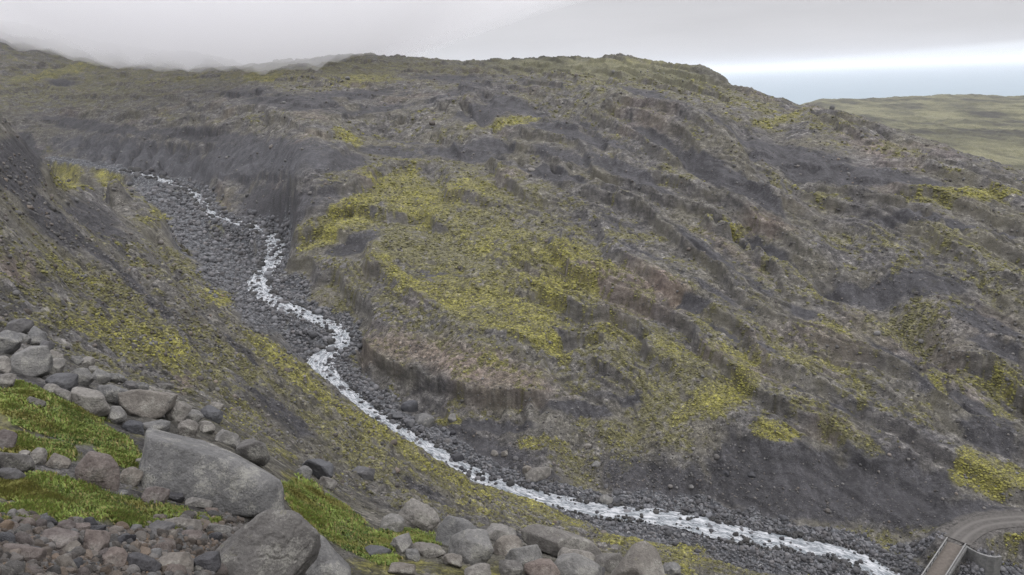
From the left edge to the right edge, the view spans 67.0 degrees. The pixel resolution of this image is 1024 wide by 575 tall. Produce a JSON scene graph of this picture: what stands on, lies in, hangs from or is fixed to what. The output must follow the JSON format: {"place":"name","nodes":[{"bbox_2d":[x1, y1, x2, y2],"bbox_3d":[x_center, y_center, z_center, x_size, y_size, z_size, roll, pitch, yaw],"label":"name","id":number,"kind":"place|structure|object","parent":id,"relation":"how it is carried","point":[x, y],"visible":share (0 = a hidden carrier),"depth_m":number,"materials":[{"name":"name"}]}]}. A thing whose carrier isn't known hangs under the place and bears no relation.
{"place":"outdoors","nodes":[
{"label":"outdoors","id":0,"kind":"place"},
{"bbox_2d":[53,158,899,574],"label":"stream","id":1,"kind":"structure","parent":0,"point":[721,530],"depth_m":154.39,"materials":[{"name":"liquid"}]},
{"bbox_2d":[0,20,1023,574],"bbox_3d":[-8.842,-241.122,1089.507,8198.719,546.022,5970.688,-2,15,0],"label":"terrain","id":2,"kind":"structure","parent":0,"point":[74,100],"depth_m":217.65,"materials":[{"name":"soil"}]},
{"bbox_2d":[0,356,10,372],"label":"boulder","id":3,"kind":"object","parent":2,"relation":"on","point":[5,364],"visible":0.91,"depth_m":18.66,"materials":[{"name":"grey stone"}]},
{"bbox_2d":[0,532,14,542],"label":"rubble stone","id":4,"kind":"object","parent":2,"relation":"on","point":[8,536],"visible":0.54,"depth_m":8.46,"materials":[{"name":"grey stone"}]},
{"bbox_2d":[0,373,16,388],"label":"boulder","id":5,"kind":"object","parent":2,"relation":"on","point":[7,380],"visible":0.84,"depth_m":17.02,"materials":[{"name":"grey stone"}]},
{"bbox_2d":[0,429,17,449],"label":"boulder","id":6,"kind":"object","parent":2,"relation":"on","point":[8,438],"visible":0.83,"depth_m":12.80,"materials":[{"name":"stone"}]},
{"bbox_2d":[0,330,22,353],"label":"boulder","id":7,"kind":"object","parent":2,"relation":"on","point":[10,342],"visible":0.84,"depth_m":22.03,"materials":[{"name":"grey stone"}]},
{"bbox_2d":[0,467,25,479],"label":"boulder","id":8,"kind":"object","parent":2,"relation":"on","point":[6,473],"visible":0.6,"depth_m":11.15,"materials":[{"name":"grey stone"}]},
{"bbox_2d":[0,452,35,472],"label":"boulder","id":9,"kind":"object","parent":2,"relation":"on","point":[23,463],"visible":0.73,"depth_m":11.62,"materials":[{"name":"grey stone"}]},
{"bbox_2d":[6,318,33,333],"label":"boulder","id":10,"kind":"object","parent":2,"relation":"on","point":[23,325],"visible":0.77,"depth_m":32.12,"materials":[{"name":"grey stone"}]},
{"bbox_2d":[14,531,34,545],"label":"rubble stone","id":11,"kind":"object","parent":2,"relation":"on","point":[21,537],"visible":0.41,"depth_m":8.67,"materials":[{"name":"stone"}]},
{"bbox_2d":[10,345,52,376],"bbox_3d":[-12.348,1.955,19.819,1.041,0.894,0.856,-13,19,-35],"label":"boulder","id":12,"kind":"object","parent":2,"relation":"on","point":[34,361],"visible":0.79,"depth_m":19.61,"materials":[{"name":"grey stone"}]},
{"bbox_2d":[27,396,45,406],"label":"boulder","id":13,"kind":"object","parent":2,"relation":"on","point":[38,401],"visible":0.74,"depth_m":16.28,"materials":[{"name":"grey stone"}]},
{"bbox_2d":[28,326,46,345],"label":"boulder","id":14,"kind":"object","parent":2,"relation":"on","point":[37,335],"visible":0.53,"depth_m":26.07,"materials":[{"name":"grey stone"}]},
{"bbox_2d":[30,447,47,464],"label":"boulder","id":15,"kind":"object","parent":2,"relation":"on","point":[38,455],"visible":0.74,"depth_m":12.61,"materials":[{"name":"grey stone"}]},
{"bbox_2d":[50,358,65,373],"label":"boulder","id":16,"kind":"object","parent":2,"relation":"on","point":[58,365],"visible":0.53,"depth_m":21.14,"materials":[{"name":"grey stone"}]},
{"bbox_2d":[45,453,70,468],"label":"boulder","id":17,"kind":"object","parent":2,"relation":"on","point":[56,460],"visible":0.83,"depth_m":12.73,"materials":[{"name":"grey stone"}]},
{"bbox_2d":[45,373,78,391],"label":"boulder","id":18,"kind":"object","parent":2,"relation":"on","point":[68,381],"visible":0.6,"depth_m":18.94,"materials":[{"name":"grey stone"}]},
{"bbox_2d":[54,388,71,401],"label":"boulder","id":19,"kind":"object","parent":2,"relation":"on","point":[65,394],"visible":0.69,"depth_m":17.72,"materials":[{"name":"grey stone"}]},
{"bbox_2d":[57,519,75,528],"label":"boulder","id":20,"kind":"object","parent":2,"relation":"on","point":[68,524],"visible":0.57,"depth_m":9.77,"materials":[{"name":"stone"}]},
{"bbox_2d":[62,540,80,551],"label":"boulder","id":21,"kind":"object","parent":2,"relation":"on","point":[71,545],"visible":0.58,"depth_m":9.12,"materials":[{"name":"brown stone"}]},
{"bbox_2d":[70,368,93,385],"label":"boulder","id":22,"kind":"object","parent":2,"relation":"on","point":[86,378],"visible":0.7,"depth_m":21.53,"materials":[{"name":"grey stone"}]},
{"bbox_2d":[75,522,90,530],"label":"boulder","id":23,"kind":"object","parent":2,"relation":"on","point":[83,526],"visible":0.45,"depth_m":9.87,"materials":[{"name":"stone"}]},
{"bbox_2d":[80,356,95,367],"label":"boulder","id":24,"kind":"object","parent":2,"relation":"on","point":[88,361],"visible":0.67,"depth_m":27.50,"materials":[{"name":"grey stone"}]},
{"bbox_2d":[71,387,109,416],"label":"boulder","id":25,"kind":"object","parent":2,"relation":"on","point":[93,401],"visible":0.68,"depth_m":17.97,"materials":[{"name":"grey stone"}]},
{"bbox_2d":[83,529,110,550],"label":"boulder","id":26,"kind":"object","parent":2,"relation":"on","point":[97,540],"visible":0.68,"depth_m":9.32,"materials":[{"name":"stone"}]},
{"bbox_2d":[75,451,119,490],"bbox_3d":[-6.717,3.014,12.526,0.633,0.840,0.584,-11,18,-30],"label":"boulder","id":27,"kind":"object","parent":2,"relation":"on","point":[100,469],"visible":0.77,"depth_m":12.34,"materials":[{"name":"stone"}]},
{"bbox_2d":[92,369,111,383],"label":"boulder","id":28,"kind":"object","parent":2,"relation":"on","point":[100,376],"visible":0.8,"depth_m":23.41,"materials":[{"name":"grey stone"}]},
{"bbox_2d":[96,384,127,405],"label":"boulder","id":29,"kind":"object","parent":2,"relation":"on","point":[110,392],"visible":0.49,"depth_m":20.53,"materials":[{"name":"grey stone"}]},
{"bbox_2d":[102,546,127,566],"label":"boulder","id":30,"kind":"object","parent":2,"relation":"on","point":[116,556],"visible":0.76,"depth_m":9.18,"materials":[{"name":"stone"}]},
{"bbox_2d":[105,406,126,423],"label":"boulder","id":31,"kind":"object","parent":2,"relation":"on","point":[117,415],"visible":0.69,"depth_m":18.46,"materials":[{"name":"grey stone"}]},
{"bbox_2d":[109,373,127,382],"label":"boulder","id":32,"kind":"object","parent":2,"relation":"on","point":[118,378],"visible":0.82,"depth_m":25.62,"materials":[{"name":"grey stone"}]},
{"bbox_2d":[0,509,246,574],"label":"rubble","id":33,"kind":"object","parent":2,"relation":"on","point":[145,542],"visible":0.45,"depth_m":9.71,"materials":[{"name":"stone"}]},
{"bbox_2d":[0,565,14,574],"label":"rubble stone","id":34,"kind":"object","parent":33,"relation":"on","point":[6,570],"visible":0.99,"depth_m":7.31,"materials":[{"name":"stone"}]},
{"bbox_2d":[4,560,25,573],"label":"rubble stone","id":35,"kind":"object","parent":33,"relation":"on","point":[17,566],"visible":0.59,"depth_m":7.62,"materials":[{"name":"stone"}]},
{"bbox_2d":[14,523,32,531],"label":"rubble stone","id":36,"kind":"object","parent":33,"relation":"on","point":[25,527],"visible":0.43,"depth_m":9.12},
{"bbox_2d":[3,543,46,561],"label":"boulder","id":37,"kind":"object","parent":33,"relation":"on","point":[28,553],"visible":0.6,"depth_m":8.22,"materials":[{"name":"stone"}]},
{"bbox_2d":[41,527,79,548],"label":"boulder","id":38,"kind":"object","parent":33,"relation":"on","point":[62,538],"visible":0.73,"depth_m":9.21,"materials":[{"name":"stone"}]},
{"bbox_2d":[54,554,77,569],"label":"rubble stone","id":39,"kind":"object","parent":33,"relation":"on","point":[64,560],"visible":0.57,"depth_m":8.48,"materials":[{"name":"stone"}]},
{"bbox_2d":[118,534,135,543],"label":"boulder","id":40,"kind":"object","parent":33,"relation":"on","point":[123,538],"visible":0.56,"depth_m":9.95,"materials":[{"name":"stone"}]},
{"bbox_2d":[148,520,175,534],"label":"boulder","id":41,"kind":"object","parent":33,"relation":"on","point":[154,526],"visible":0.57,"depth_m":11.05,"materials":[{"name":"grey stone"}]},
{"bbox_2d":[162,517,201,530],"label":"boulder","id":42,"kind":"object","parent":33,"relation":"on","point":[183,523],"visible":0.58,"depth_m":11.77,"materials":[{"name":"grey stone"}]},
{"bbox_2d":[181,529,202,538],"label":"boulder","id":43,"kind":"object","parent":33,"relation":"on","point":[195,534],"visible":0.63,"depth_m":11.48,"materials":[{"name":"stone"}]},
{"bbox_2d":[123,381,138,389],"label":"boulder","id":44,"kind":"object","parent":2,"relation":"on","point":[133,385],"visible":0.92,"depth_m":24.86,"materials":[{"name":"grey stone"}]},
{"bbox_2d":[120,467,143,486],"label":"boulder","id":45,"kind":"object","parent":2,"relation":"on","point":[132,476],"visible":0.83,"depth_m":13.23,"materials":[{"name":"grey stone"}]},
{"bbox_2d":[122,420,143,434],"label":"boulder","id":46,"kind":"object","parent":2,"relation":"on","point":[134,426],"visible":0.89,"depth_m":18.39,"materials":[{"name":"grey stone"}]},
{"bbox_2d":[127,552,161,571],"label":"boulder","id":47,"kind":"object","parent":2,"relation":"on","point":[143,562],"visible":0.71,"depth_m":9.25,"materials":[{"name":"stone"}]},
{"bbox_2d":[117,389,177,418],"bbox_3d":[-9.646,3.084,20.491,1.455,0.928,0.876,-5,16,-12],"label":"boulder","id":48,"kind":"object","parent":2,"relation":"on","point":[152,404],"visible":0.86,"depth_m":20.22,"materials":[{"name":"grey stone"}]},
{"bbox_2d":[141,486,169,503],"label":"boulder","id":49,"kind":"object","parent":2,"relation":"on","point":[160,494],"visible":0.81,"depth_m":12.69,"materials":[{"name":"stone"}]},
{"bbox_2d":[143,419,170,431],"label":"boulder","id":50,"kind":"object","parent":2,"relation":"on","point":[162,425],"visible":0.61,"depth_m":19.04,"materials":[{"name":"grey stone"}]},
{"bbox_2d":[151,542,171,551],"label":"rubble stone","id":51,"kind":"object","parent":2,"relation":"on","point":[164,545],"visible":0.34,"depth_m":10.26,"materials":[{"name":"stone"}]},
{"bbox_2d":[157,552,193,571],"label":"boulder","id":52,"kind":"object","parent":2,"relation":"on","point":[185,559],"visible":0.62,"depth_m":9.73,"materials":[{"name":"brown stone"}]},
{"bbox_2d":[168,492,184,502],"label":"boulder","id":53,"kind":"object","parent":2,"relation":"on","point":[177,497],"visible":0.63,"depth_m":13.30,"materials":[{"name":"stone"}]},
{"bbox_2d":[169,564,186,574],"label":"rubble stone","id":54,"kind":"object","parent":2,"relation":"on","point":[174,568],"visible":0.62,"depth_m":9.41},
{"bbox_2d":[165,401,191,422],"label":"boulder","id":55,"kind":"object","parent":2,"relation":"on","point":[179,411],"visible":0.73,"depth_m":20.80,"materials":[{"name":"grey stone"}]},
{"bbox_2d":[177,419,198,437],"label":"boulder","id":56,"kind":"object","parent":2,"relation":"on","point":[188,427],"visible":0.88,"depth_m":19.43,"materials":[{"name":"grey stone"}]},
{"bbox_2d":[185,409,203,422],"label":"boulder","id":57,"kind":"object","parent":2,"relation":"on","point":[195,415],"visible":0.66,"depth_m":21.57,"materials":[{"name":"grey stone"}]},
{"bbox_2d":[184,497,212,508],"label":"boulder","id":58,"kind":"object","parent":2,"relation":"on","point":[198,502],"visible":0.84,"depth_m":13.36,"materials":[{"name":"grey stone"}]},
{"bbox_2d":[194,551,220,571],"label":"boulder","id":59,"kind":"object","parent":2,"relation":"on","point":[210,560],"visible":0.79,"depth_m":9.98,"materials":[{"name":"stone"}]},
{"bbox_2d":[199,420,215,433],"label":"boulder","id":60,"kind":"object","parent":2,"relation":"on","point":[205,426],"visible":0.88,"depth_m":20.88,"materials":[{"name":"grey stone"}]},
{"bbox_2d":[138,428,284,517],"bbox_3d":[-5.566,3.573,14.389,2.756,2.190,1.908,-2,15,0],"label":"boulder","id":61,"kind":"object","parent":2,"relation":"on","point":[222,479],"visible":0.68,"depth_m":13.70,"materials":[{"name":"grey stone"}]},
{"bbox_2d":[200,405,222,423],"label":"boulder","id":62,"kind":"object","parent":2,"relation":"on","point":[213,413],"visible":0.84,"depth_m":24.83,"materials":[{"name":"grey stone"}]},
{"bbox_2d":[208,532,222,540],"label":"rubble stone","id":63,"kind":"object","parent":2,"relation":"on","point":[218,536],"visible":0.61,"depth_m":11.88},
{"bbox_2d":[205,524,231,532],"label":"boulder","id":64,"kind":"object","parent":2,"relation":"on","point":[218,528],"visible":0.59,"depth_m":12.26,"materials":[{"name":"grey stone"}]},
{"bbox_2d":[0,379,441,565],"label":"grass","id":65,"kind":"structure","parent":2,"relation":"on","point":[37,492],"depth_m":15.30,"materials":[{"name":"plant"}]},
{"bbox_2d":[215,429,239,448],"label":"boulder","id":66,"kind":"object","parent":2,"relation":"on","point":[229,438],"visible":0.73,"depth_m":20.33,"materials":[{"name":"grey stone"}]},
{"bbox_2d":[235,438,269,465],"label":"boulder","id":67,"kind":"object","parent":2,"relation":"on","point":[254,451],"visible":0.84,"depth_m":19.91,"materials":[{"name":"grey stone"}]},
{"bbox_2d":[215,509,320,574],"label":"boulder","id":68,"kind":"object","parent":2,"relation":"on","point":[276,542],"visible":0.95,"depth_m":10.66,"materials":[{"name":"grey stone"}]},
{"bbox_2d":[295,465,311,479],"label":"boulder","id":69,"kind":"object","parent":2,"relation":"on","point":[305,471],"visible":0.68,"depth_m":24.80,"materials":[{"name":"grey stone"}]},
{"bbox_2d":[302,459,333,478],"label":"boulder","id":70,"kind":"object","parent":2,"relation":"on","point":[320,467],"visible":0.66,"depth_m":30.89,"materials":[{"name":"grey stone"}]},
{"bbox_2d":[306,535,350,574],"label":"boulder","id":71,"kind":"object","parent":2,"relation":"on","point":[330,560],"visible":0.66,"depth_m":12.89,"materials":[{"name":"grey stone"}]},
{"bbox_2d":[319,476,337,489],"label":"boulder","id":72,"kind":"object","parent":2,"relation":"on","point":[329,483],"visible":0.81,"depth_m":26.44,"materials":[{"name":"grey stone"}]},
{"bbox_2d":[352,466,374,480],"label":"boulder","id":73,"kind":"object","parent":2,"relation":"on","point":[367,473],"visible":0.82,"depth_m":59.28,"materials":[{"name":"grey stone"}]},
{"bbox_2d":[365,545,391,555],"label":"boulder","id":74,"kind":"object","parent":2,"relation":"on","point":[372,549],"visible":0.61,"depth_m":17.58,"materials":[{"name":"grey stone"}]},
{"bbox_2d":[380,513,403,531],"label":"boulder","id":75,"kind":"object","parent":2,"relation":"on","point":[393,522],"visible":0.77,"depth_m":21.57,"materials":[{"name":"grey stone"}]},
{"bbox_2d":[390,532,412,553],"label":"boulder","id":76,"kind":"object","parent":2,"relation":"on","point":[402,543],"visible":0.72,"depth_m":18.47,"materials":[{"name":"grey stone"}]},
{"bbox_2d":[388,562,415,574],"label":"boulder","id":77,"kind":"object","parent":2,"relation":"on","point":[400,568],"visible":0.99,"depth_m":15.74,"materials":[{"name":"grey stone"}]},
{"bbox_2d":[400,400,417,411],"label":"boulder","id":78,"kind":"object","parent":2,"relation":"on","point":[410,406],"visible":0.92,"depth_m":186.38,"materials":[{"name":"grey stone"}]},
{"bbox_2d":[405,548,419,561],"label":"boulder","id":79,"kind":"object","parent":2,"relation":"on","point":[412,554],"visible":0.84,"depth_m":17.76,"materials":[{"name":"grey stone"}]},
{"bbox_2d":[398,498,439,531],"bbox_3d":[-3.092,7.376,24.744,1.428,1.171,1.075,-12,18,-32],"label":"boulder","id":80,"kind":"object","parent":2,"relation":"on","point":[414,513],"visible":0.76,"depth_m":24.48,"materials":[{"name":"grey stone"}]},
{"bbox_2d":[415,412,434,427],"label":"boulder","id":81,"kind":"object","parent":2,"relation":"on","point":[425,419],"visible":0.81,"depth_m":178.28,"materials":[{"name":"grey stone"}]},
{"bbox_2d":[412,542,445,557],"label":"boulder","id":82,"kind":"object","parent":2,"relation":"on","point":[429,550],"visible":0.74,"depth_m":18.95,"materials":[{"name":"grey stone"}]},
{"bbox_2d":[442,553,461,567],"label":"boulder","id":83,"kind":"object","parent":2,"relation":"on","point":[452,559],"visible":0.96,"depth_m":17.74,"materials":[{"name":"grey stone"}]},
{"bbox_2d":[435,515,477,545],"bbox_3d":[-1.490,7.202,22.232,1.473,1.194,1.093,5,17,25],"label":"boulder","id":84,"kind":"object","parent":2,"relation":"on","point":[449,526],"visible":0.4,"depth_m":22.09,"materials":[{"name":"grey stone"}]},
{"bbox_2d":[450,453,463,461],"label":"boulder","id":85,"kind":"object","parent":2,"relation":"on","point":[456,457],"visible":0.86,"depth_m":164.40,"materials":[{"name":"stone"}]},
{"bbox_2d":[448,529,493,564],"bbox_3d":[-1.087,6.776,19.865,1.176,1.156,0.972,-7,16,-16],"label":"boulder","id":86,"kind":"object","parent":2,"relation":"on","point":[472,546],"visible":0.75,"depth_m":19.57,"materials":[{"name":"grey stone"}]},
{"bbox_2d":[464,563,490,574],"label":"boulder","id":87,"kind":"object","parent":2,"relation":"on","point":[480,569],"visible":1,"depth_m":17.31,"materials":[{"name":"grey stone"}]},
{"bbox_2d":[0,117,958,574],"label":"stones","id":88,"kind":"object","parent":2,"relation":"on","point":[66,317],"visible":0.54,"depth_m":70.53,"materials":[{"name":"stone"}]},
{"bbox_2d":[486,523,516,541],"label":"boulder","id":89,"kind":"object","parent":2,"relation":"on","point":[495,531],"visible":0.52,"depth_m":25.65,"materials":[{"name":"grey stone"}]},
{"bbox_2d":[493,534,522,556],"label":"boulder","id":90,"kind":"object","parent":2,"relation":"on","point":[503,545],"visible":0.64,"depth_m":22.08,"materials":[{"name":"grey stone"}]},
{"bbox_2d":[499,559,522,574],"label":"boulder","id":91,"kind":"object","parent":2,"relation":"on","point":[510,567],"visible":1,"depth_m":18.33,"materials":[{"name":"grey stone"}]},
{"bbox_2d":[0,66,1023,574],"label":"moss","id":92,"kind":"object","parent":2,"relation":"on","point":[522,272],"visible":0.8,"depth_m":184.56,"materials":[{"name":"plant"}]},
{"bbox_2d":[0,62,1023,574],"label":"scree","id":93,"kind":"structure","parent":2,"relation":"on","point":[670,486],"depth_m":179.15,"materials":[{"name":"stone"}]},
{"bbox_2d":[505,544,542,570],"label":"boulder","id":94,"kind":"object","parent":2,"relation":"on","point":[523,555],"visible":0.54,"depth_m":19.39,"materials":[{"name":"grey stone"}]},
{"bbox_2d":[525,467,550,481],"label":"boulder","id":95,"kind":"object","parent":2,"relation":"on","point":[535,474],"visible":0.99,"depth_m":159.26,"materials":[{"name":"grey stone"}]},
{"bbox_2d":[524,558,559,574],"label":"boulder","id":96,"kind":"object","parent":2,"relation":"on","point":[543,566],"visible":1,"depth_m":18.53,"materials":[{"name":"stone"}]},
{"bbox_2d":[521,524,600,557],"bbox_3d":[1.657,8.582,25.937,2.372,1.305,1.411,8,18,32],"label":"boulder","id":97,"kind":"object","parent":2,"relation":"on","point":[550,541],"visible":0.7,"depth_m":25.55,"materials":[{"name":"grey stone"}]},
{"bbox_2d":[119,166,1023,574],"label":"cobbles","id":98,"kind":"object","parent":2,"relation":"on","point":[313,345],"visible":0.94,"depth_m":162.79,"materials":[{"name":"stone"}]},
{"bbox_2d":[557,547,594,561],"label":"boulder","id":99,"kind":"object","parent":2,"relation":"on","point":[587,554],"visible":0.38,"depth_m":22.94,"materials":[{"name":"grey stone"}]},
{"bbox_2d":[554,553,601,574],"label":"boulder","id":100,"kind":"object","parent":2,"relation":"on","point":[572,564],"visible":0.91,"depth_m":18.81,"materials":[{"name":"grey stone"}]},
{"bbox_2d":[599,494,612,504],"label":"boulder","id":101,"kind":"object","parent":2,"relation":"on","point":[606,499],"visible":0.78,"depth_m":154.53,"materials":[{"name":"grey stone"}]},
{"bbox_2d":[595,552,622,572],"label":"boulder","id":102,"kind":"object","parent":2,"relation":"on","point":[608,562],"visible":0.66,"depth_m":23.16,"materials":[{"name":"grey stone"}]},
{"bbox_2d":[610,541,664,574],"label":"boulder","id":103,"kind":"object","parent":2,"relation":"on","point":[641,558],"visible":1,"depth_m":20.18,"materials":[{"name":"grey stone"}]},
{"bbox_2d":[663,562,680,574],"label":"boulder","id":104,"kind":"object","parent":2,"relation":"on","point":[672,568],"visible":0.91,"depth_m":33.45,"materials":[{"name":"grey stone"}]},
{"bbox_2d":[921,537,1001,574],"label":"road bridge","id":105,"kind":"structure","parent":2,"relation":"on","point":[947,558],"depth_m":136.61,"materials":[{"name":"concrete"}]},
{"bbox_2d":[0,0,1023,70],"label":"sky","id":106,"kind":"structure","parent":0,"point":[717,35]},
{"bbox_2d":[716,60,1023,104],"bbox_3d":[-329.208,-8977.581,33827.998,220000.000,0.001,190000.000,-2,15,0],"label":"sea","id":107,"kind":"structure","parent":0,"point":[799,86],"depth_m":9665.50,"materials":[{"name":"liquid"}]},
{"bbox_2d":[944,512,1023,545],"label":"road","id":108,"kind":"structure","parent":0,"point":[969,531],"depth_m":143.96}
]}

